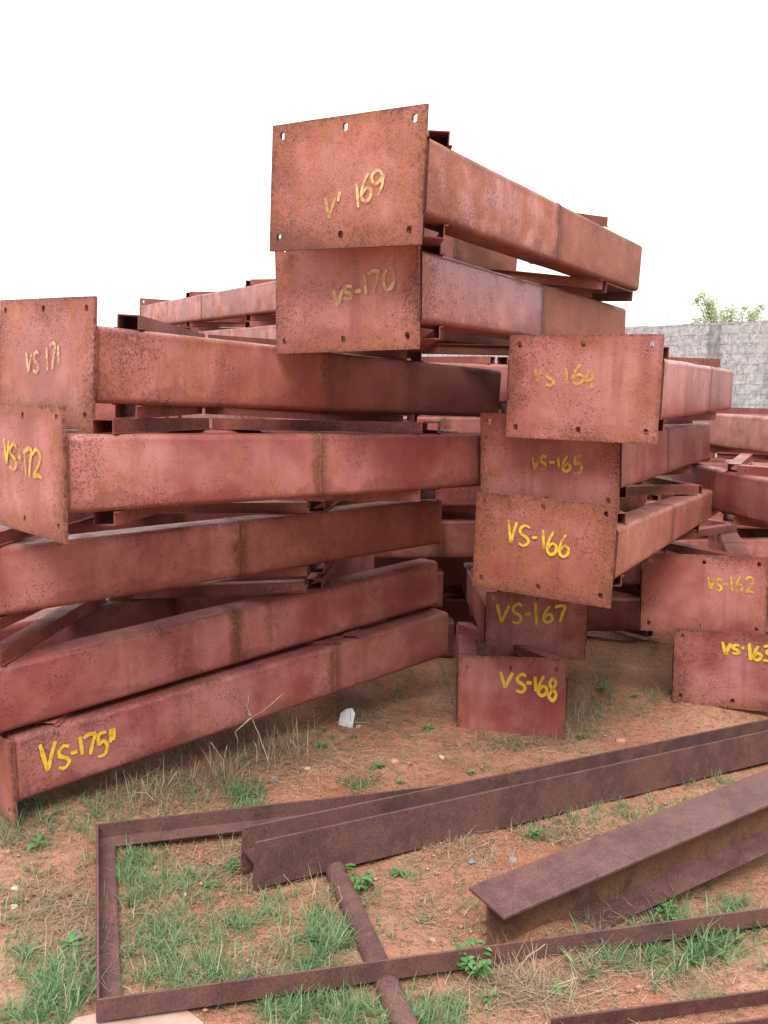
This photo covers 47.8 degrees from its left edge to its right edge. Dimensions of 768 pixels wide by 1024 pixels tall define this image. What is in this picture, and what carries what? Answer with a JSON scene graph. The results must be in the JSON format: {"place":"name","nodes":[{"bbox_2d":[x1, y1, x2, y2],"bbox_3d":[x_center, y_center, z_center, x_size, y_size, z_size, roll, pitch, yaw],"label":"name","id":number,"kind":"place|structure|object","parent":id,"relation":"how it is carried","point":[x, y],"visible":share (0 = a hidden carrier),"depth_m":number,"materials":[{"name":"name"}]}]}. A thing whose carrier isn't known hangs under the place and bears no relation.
{"place":"outdoors","nodes":[
{"label":"outdoors","id":0,"kind":"place"},
{"bbox_2d":[0,606,767,1023],"bbox_3d":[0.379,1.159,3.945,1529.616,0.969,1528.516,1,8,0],"label":"ground","id":1,"kind":"structure","parent":0,"point":[686,716],"depth_m":3.07,"materials":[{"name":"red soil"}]},
{"bbox_2d":[11,885,19,889],"bbox_3d":[-1.127,1.150,2.650,0.027,0.013,0.020,1,8,0],"label":"stone","id":2,"kind":"object","parent":1,"relation":"on","point":[16,887],"visible":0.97,"depth_m":2.65,"materials":[{"name":"beige stone"}]},
{"bbox_2d":[21,833,53,851],"bbox_3d":[-1.159,1.107,2.883,0.080,0.046,0.108,6,9,31],"label":"weed plant","id":3,"kind":"object","parent":1,"relation":"on","point":[38,838],"visible":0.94,"depth_m":2.88,"materials":[{"name":"green plant"}]},
{"bbox_2d":[45,809,60,823],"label":"weed plant","id":4,"kind":"object","parent":1,"relation":"on","point":[47,817],"visible":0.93,"depth_m":3.07,"materials":[{"name":"green plant"}]},
{"bbox_2d":[64,984,68,1012],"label":"dry stalk","id":5,"kind":"object","parent":1,"relation":"on","point":[65,1011],"visible":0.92,"depth_m":2.14,"materials":[{"name":"beige plant"}]},
{"bbox_2d":[55,931,89,956],"bbox_3d":[-0.865,1.199,2.407,0.099,0.028,0.083,-4,9,-33],"label":"weed plant","id":6,"kind":"object","parent":1,"relation":"on","point":[71,936],"visible":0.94,"depth_m":2.41,"materials":[{"name":"green plant"}]},
{"bbox_2d":[66,1009,203,1023],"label":"steel plate","id":7,"kind":"object","parent":1,"relation":"on","point":[185,1016],"visible":0.5,"depth_m":2.14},
{"bbox_2d":[200,879,218,890],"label":"weed plant","id":8,"kind":"object","parent":1,"relation":"on","point":[210,882],"visible":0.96,"depth_m":2.70,"materials":[{"name":"green plant"}]},
{"bbox_2d":[211,743,226,776],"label":"dry stalk","id":9,"kind":"object","parent":1,"relation":"on","point":[222,758],"visible":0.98,"depth_m":3.47,"materials":[{"name":"beige plant"}]},
{"bbox_2d":[0,608,448,827],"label":"laced beam","id":10,"kind":"structure","parent":1,"relation":"on","point":[36,758],"depth_m":3.48,"materials":[{"name":"red metal"}]},
{"bbox_2d":[0,554,437,732],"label":"laced beam","id":11,"kind":"structure","parent":10,"relation":"on","point":[61,660],"depth_m":3.57,"materials":[{"name":"red metal"}]},
{"bbox_2d":[0,498,441,629],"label":"laced beam","id":12,"kind":"structure","parent":11,"relation":"on","point":[173,548],"depth_m":3.47,"materials":[{"name":"red metal"}]},
{"bbox_2d":[0,404,480,543],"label":"laced beam","id":13,"kind":"structure","parent":12,"relation":"on","point":[54,472],"depth_m":2.89,"materials":[{"name":"red metal"}]},
{"bbox_2d":[0,296,500,431],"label":"laced beam","id":14,"kind":"structure","parent":13,"relation":"on","point":[73,358],"depth_m":2.96,"materials":[{"name":"red metal"}]},
{"bbox_2d":[275,226,625,355],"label":"laced beam","id":15,"kind":"structure","parent":14,"relation":"on","point":[414,299],"depth_m":3.04,"materials":[{"name":"red metal"}]},
{"bbox_2d":[269,103,641,301],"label":"laced beam","id":16,"kind":"structure","parent":15,"relation":"on","point":[384,177],"depth_m":2.84,"materials":[{"name":"red metal"}]},
{"bbox_2d":[221,856,239,872],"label":"weed plant","id":17,"kind":"object","parent":1,"relation":"on","point":[232,865],"visible":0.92,"depth_m":2.85,"materials":[{"name":"green plant"}]},
{"bbox_2d":[235,693,283,768],"bbox_3d":[-0.525,0.912,3.626,0.217,0.353,0.058,1,8,0],"label":"dry stalk","id":18,"kind":"object","parent":1,"relation":"on","point":[249,714],"visible":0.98,"depth_m":3.62,"materials":[{"name":"beige plant"}]},
{"bbox_2d":[312,741,327,749],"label":"weed plant","id":19,"kind":"object","parent":1,"relation":"on","point":[319,742],"visible":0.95,"depth_m":3.88,"materials":[{"name":"green plant"}]},
{"bbox_2d":[328,886,341,915],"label":"dry stalk","id":20,"kind":"object","parent":1,"relation":"on","point":[337,904],"visible":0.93,"depth_m":2.66,"materials":[{"name":"beige plant"}]},
{"bbox_2d":[338,708,354,727],"bbox_3d":[-0.181,0.993,4.191,0.084,0.092,0.027,5,9,25],"label":"card scrap","id":21,"kind":"object","parent":1,"relation":"on","point":[344,719],"visible":1,"depth_m":4.19,"materials":[{"name":"white paper"}]},
{"bbox_2d":[345,863,379,892],"bbox_3d":[-0.087,1.198,2.807,0.116,0.083,0.100,6,9,32],"label":"weed plant","id":22,"kind":"object","parent":1,"relation":"on","point":[365,881],"visible":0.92,"depth_m":2.81,"materials":[{"name":"green plant"}]},
{"bbox_2d":[325,862,418,1023],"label":"steel pipe","id":23,"kind":"object","parent":1,"relation":"on","point":[370,947],"visible":0.71,"depth_m":2.49,"materials":[{"name":"brown metal"}]},
{"bbox_2d":[368,760,386,771],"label":"weed plant","id":24,"kind":"object","parent":1,"relation":"on","point":[377,764],"visible":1,"depth_m":3.70,"materials":[{"name":"green plant"}]},
{"bbox_2d":[0,641,767,1023],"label":"straw","id":25,"kind":"object","parent":1,"relation":"on","point":[536,989],"visible":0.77,"depth_m":2.77,"materials":[{"name":"beige plant"}]},
{"bbox_2d":[388,757,398,762],"bbox_3d":[0.039,1.083,3.771,0.040,0.029,0.039,-7,11,-43],"label":"stone","id":26,"kind":"object","parent":1,"relation":"on","point":[393,760],"visible":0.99,"depth_m":3.76,"materials":[{"name":"beige stone"}]},
{"bbox_2d":[390,866,407,877],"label":"weed plant","id":27,"kind":"object","parent":1,"relation":"on","point":[400,873],"visible":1,"depth_m":2.90,"materials":[{"name":"green plant"}]},
{"bbox_2d":[385,606,453,657],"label":"laced beam","id":28,"kind":"structure","parent":1,"relation":"on","point":[450,638],"depth_m":5.42,"materials":[{"name":"red metal"}]},
{"bbox_2d":[374,558,442,608],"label":"laced beam","id":29,"kind":"structure","parent":28,"relation":"on","point":[378,563],"depth_m":5.45,"materials":[{"name":"red metal"}]},
{"bbox_2d":[374,511,475,562],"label":"laced beam","id":30,"kind":"structure","parent":29,"relation":"on","point":[456,543],"depth_m":5.32,"materials":[{"name":"red metal"}]},
{"bbox_2d":[377,486,480,513],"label":"laced beam","id":31,"kind":"structure","parent":30,"relation":"on","point":[462,499],"depth_m":5.30,"materials":[{"name":"red metal"}]},
{"bbox_2d":[241,409,505,432],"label":"laced beam","id":32,"kind":"structure","parent":31,"relation":"on","point":[463,424],"depth_m":5.22,"materials":[{"name":"red metal"}]},
{"bbox_2d":[407,356,508,410],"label":"laced beam","id":33,"kind":"structure","parent":32,"relation":"on","point":[488,362],"depth_m":5.24,"materials":[{"name":"red metal"}]},
{"bbox_2d":[420,723,434,730],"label":"weed plant","id":34,"kind":"object","parent":1,"relation":"on","point":[426,728],"visible":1,"depth_m":4.21,"materials":[{"name":"green plant"}]},
{"bbox_2d":[96,784,767,1021],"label":"angle iron frame","id":35,"kind":"object","parent":1,"relation":"on","point":[113,1004],"visible":0.79,"depth_m":2.48,"materials":[{"name":"red metal"}]},
{"bbox_2d":[466,859,474,864],"bbox_3d":[0.298,1.209,2.993,0.033,0.020,0.028,2,8,6],"label":"stone","id":36,"kind":"object","parent":1,"relation":"on","point":[471,861],"visible":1,"depth_m":2.99,"materials":[{"name":"white stone"}]},
{"bbox_2d":[455,938,493,978],"bbox_3d":[0.259,1.248,2.395,0.118,0.101,0.108,7,10,36],"label":"weed plant","id":37,"kind":"object","parent":1,"relation":"on","point":[472,963],"visible":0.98,"depth_m":2.37,"materials":[{"name":"green plant"}]},
{"bbox_2d":[475,988,501,1005],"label":"weed plant","id":38,"kind":"object","parent":1,"relation":"on","point":[486,998],"visible":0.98,"depth_m":2.30,"materials":[{"name":"green plant"}]},
{"bbox_2d":[240,719,767,889],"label":"steel beam","id":39,"kind":"structure","parent":1,"relation":"on","point":[289,848],"depth_m":3.22,"materials":[{"name":"brown metal"}]},
{"bbox_2d":[455,622,567,738],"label":"laced beam","id":40,"kind":"structure","parent":1,"relation":"on","point":[526,695],"depth_m":4.23,"materials":[{"name":"red metal"}]},
{"bbox_2d":[462,563,587,659],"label":"laced beam","id":41,"kind":"structure","parent":40,"relation":"on","point":[506,622],"depth_m":4.57,"materials":[{"name":"red metal"}]},
{"bbox_2d":[507,856,516,862],"bbox_3d":[0.451,1.222,3.047,0.033,0.021,0.028,5,9,26],"label":"stone","id":42,"kind":"object","parent":1,"relation":"on","point":[512,859],"visible":0.99,"depth_m":3.04,"materials":[{"name":"white stone"}]},
{"bbox_2d":[513,944,544,974],"bbox_3d":[0.397,1.239,2.395,0.096,0.091,0.013,-1,8,-14],"label":"dry stalk","id":43,"kind":"object","parent":1,"relation":"on","point":[526,957],"visible":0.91,"depth_m":2.40,"materials":[{"name":"beige plant"}]},
{"bbox_2d":[524,828,542,839],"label":"weed plant","id":44,"kind":"object","parent":1,"relation":"on","point":[534,831],"visible":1,"depth_m":3.23,"materials":[{"name":"green plant"}]},
{"bbox_2d":[443,587,652,636],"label":"laced beam","id":45,"kind":"structure","parent":1,"relation":"on","point":[622,613],"depth_m":6.09,"materials":[{"name":"red metal"}]},
{"bbox_2d":[432,558,640,590],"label":"laced beam","id":46,"kind":"structure","parent":45,"relation":"on","point":[452,570],"depth_m":6.00,"materials":[{"name":"red metal"}]},
{"bbox_2d":[543,979,571,998],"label":"weed plant","id":47,"kind":"object","parent":1,"relation":"on","point":[558,989],"visible":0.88,"depth_m":2.34,"materials":[{"name":"green plant"}]},
{"bbox_2d":[544,977,578,997],"bbox_3d":[0.466,1.297,2.345,0.168,0.016,0.062,-1,8,-17],"label":"dry stalk","id":48,"kind":"object","parent":1,"relation":"on","point":[567,981],"visible":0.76,"depth_m":2.37,"materials":[{"name":"beige plant"}]},
{"bbox_2d":[422,320,767,456],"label":"block wall","id":49,"kind":"structure","parent":1,"relation":"on","point":[739,349],"depth_m":16.52,"materials":[{"name":"grey concrete"}]},
{"bbox_2d":[626,307,767,324],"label":"wire fence","id":50,"kind":"object","parent":49,"relation":"on","point":[719,310],"visible":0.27,"depth_m":17.12,"materials":[{"name":"grey metal"}]},
{"bbox_2d":[595,679,608,692],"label":"weed plant","id":51,"kind":"object","parent":1,"relation":"on","point":[601,688],"visible":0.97,"depth_m":4.92,"materials":[{"name":"green plant"}]},
{"bbox_2d":[469,769,767,944],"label":"steel beam","id":52,"kind":"structure","parent":1,"relation":"on","point":[691,843],"depth_m":2.78,"materials":[{"name":"brown metal"}]},
{"bbox_2d":[615,738,625,742],"bbox_3d":[1.157,1.124,4.259,0.058,0.030,0.045,-3,9,-25],"label":"stone","id":53,"kind":"object","parent":1,"relation":"on","point":[619,740],"visible":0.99,"depth_m":4.24,"materials":[{"name":"stone"}]},
{"bbox_2d":[551,989,767,1023],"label":"steel angle","id":54,"kind":"object","parent":1,"relation":"on","point":[685,1007],"visible":1,"depth_m":2.30,"materials":[{"name":"brown metal"}]},
{"bbox_2d":[654,896,680,920],"bbox_3d":[0.903,1.273,2.758,0.071,0.070,0.127,-2,8,-21],"label":"weed plant","id":55,"kind":"object","parent":1,"relation":"on","point":[660,907],"visible":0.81,"depth_m":2.76,"materials":[{"name":"green plant"}]},
{"bbox_2d":[678,956,704,966],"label":"weed plant","id":56,"kind":"object","parent":1,"relation":"on","point":[696,962],"visible":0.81,"depth_m":2.54,"materials":[{"name":"green plant"}]},
{"bbox_2d":[671,617,767,711],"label":"laced beam","id":57,"kind":"structure","parent":1,"relation":"on","point":[717,668],"depth_m":4.50,"materials":[{"name":"red metal"}]},
{"bbox_2d":[640,516,767,633],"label":"laced beam","id":58,"kind":"structure","parent":57,"relation":"on","point":[720,583],"depth_m":4.55,"materials":[{"name":"red metal"}]},
{"bbox_2d":[472,476,718,608],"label":"laced beam","id":59,"kind":"structure","parent":58,"relation":"on","point":[585,553],"depth_m":3.54,"materials":[{"name":"red metal"}]},
{"bbox_2d":[480,413,709,511],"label":"laced beam","id":60,"kind":"structure","parent":59,"relation":"on","point":[588,471],"depth_m":3.65,"materials":[{"name":"red metal"}]},
{"bbox_2d":[506,334,733,444],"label":"laced beam","id":61,"kind":"structure","parent":60,"relation":"on","point":[622,388],"depth_m":3.36,"materials":[{"name":"red metal"}]},
{"bbox_2d":[660,453,767,527],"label":"laced beam","id":62,"kind":"structure","parent":58,"relation":"on","point":[737,486],"depth_m":4.76,"materials":[{"name":"red metal"}]},
{"bbox_2d":[693,407,767,454],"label":"laced beam","id":63,"kind":"structure","parent":62,"relation":"on","point":[740,430],"depth_m":6.00,"materials":[{"name":"red metal"}]},
{"bbox_2d":[685,288,766,322],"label":"pale tree","id":64,"kind":"object","parent":1,"relation":"on","point":[714,317],"visible":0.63,"depth_m":24.42,"materials":[{"name":"green plant"}]},
{"bbox_2d":[718,1017,767,1023],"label":"steel angle","id":65,"kind":"object","parent":1,"relation":"on","point":[764,1020],"visible":1,"depth_m":2.26,"materials":[{"name":"brown metal"}]},
{"bbox_3d":[-2.611,0.244,6.420,2.213,0.405,0.610,1,8,-1],"label":"laced beam","id":66,"kind":"object","parent":1,"relation":"on","visible":0},
{"bbox_3d":[-2.655,-0.094,6.453,2.212,0.405,0.609,1,8,-2],"label":"laced beam","id":67,"kind":"object","parent":66,"relation":"on","visible":0},
{"bbox_3d":[-2.599,-0.413,6.359,2.213,0.405,0.610,1,8,-1],"label":"laced beam","id":68,"kind":"object","parent":67,"relation":"on","visible":0},
{"bbox_2d":[66,403,181,428],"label":"laced beam","id":69,"kind":"structure","parent":68,"relation":"on","point":[104,411],"depth_m":6.03,"materials":[{"name":"red metal"}]},
{"bbox_3d":[3.617,0.619,7.670,3.213,0.405,0.609,0,8,-8],"label":"laced beam","id":70,"kind":"object","parent":1,"relation":"on","visible":0},
{"bbox_2d":[676,529,767,556],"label":"laced beam","id":71,"kind":"structure","parent":70,"relation":"on","point":[755,541],"depth_m":7.23,"materials":[{"name":"red metal"}]},
{"bbox_2d":[645,495,767,529],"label":"laced beam","id":72,"kind":"structure","parent":71,"relation":"on","point":[652,498],"depth_m":7.17,"materials":[{"name":"red metal"}]},
{"bbox_2d":[645,452,767,500],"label":"laced beam","id":73,"kind":"structure","parent":72,"relation":"on","point":[719,460],"depth_m":7.56,"materials":[{"name":"red metal"}]},
{"bbox_2d":[664,424,767,455],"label":"laced beam","id":74,"kind":"structure","parent":73,"relation":"on","point":[726,452],"depth_m":7.55,"materials":[{"name":"red metal"}]},
{"bbox_2d":[0,609,767,1023],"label":"grass","id":75,"kind":"structure","parent":0,"point":[320,931],"depth_m":2.52,"materials":[{"name":"green plant"}]},
{"bbox_2d":[0,0,767,327],"label":"sky","id":76,"kind":"structure","parent":0,"point":[136,135],"materials":[{"name":"white"}]},
{"bbox_3d":[-1.800,-0.287,8.781,0.610,0.405,6.012,-4,10,-30],"label":"laced beam","id":77,"kind":"object","parent":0,"visible":0},
{"bbox_3d":[-1.796,-0.627,8.791,0.610,0.405,6.012,-4,10,-30],"label":"laced beam","id":78,"kind":"object","parent":77,"relation":"on","visible":0},
{"bbox_2d":[182,407,240,427],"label":"laced beam","id":79,"kind":"structure","parent":78,"relation":"on","point":[204,415],"depth_m":8.06,"materials":[{"name":"red metal"}]},
{"bbox_3d":[-1.812,-1.283,8.644,0.610,0.405,6.013,-4,10,-30],"label":"laced beam","id":80,"kind":"object","parent":79,"relation":"on","visible":0},
{"bbox_2d":[187,321,344,341],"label":"laced beam","id":81,"kind":"structure","parent":80,"relation":"on","point":[261,329],"depth_m":7.02,"materials":[{"name":"red metal"}]},
{"bbox_2d":[139,279,275,328],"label":"laced beam","id":82,"kind":"structure","parent":81,"relation":"on","point":[254,300],"depth_m":7.76,"materials":[{"name":"red metal"}]}
]}

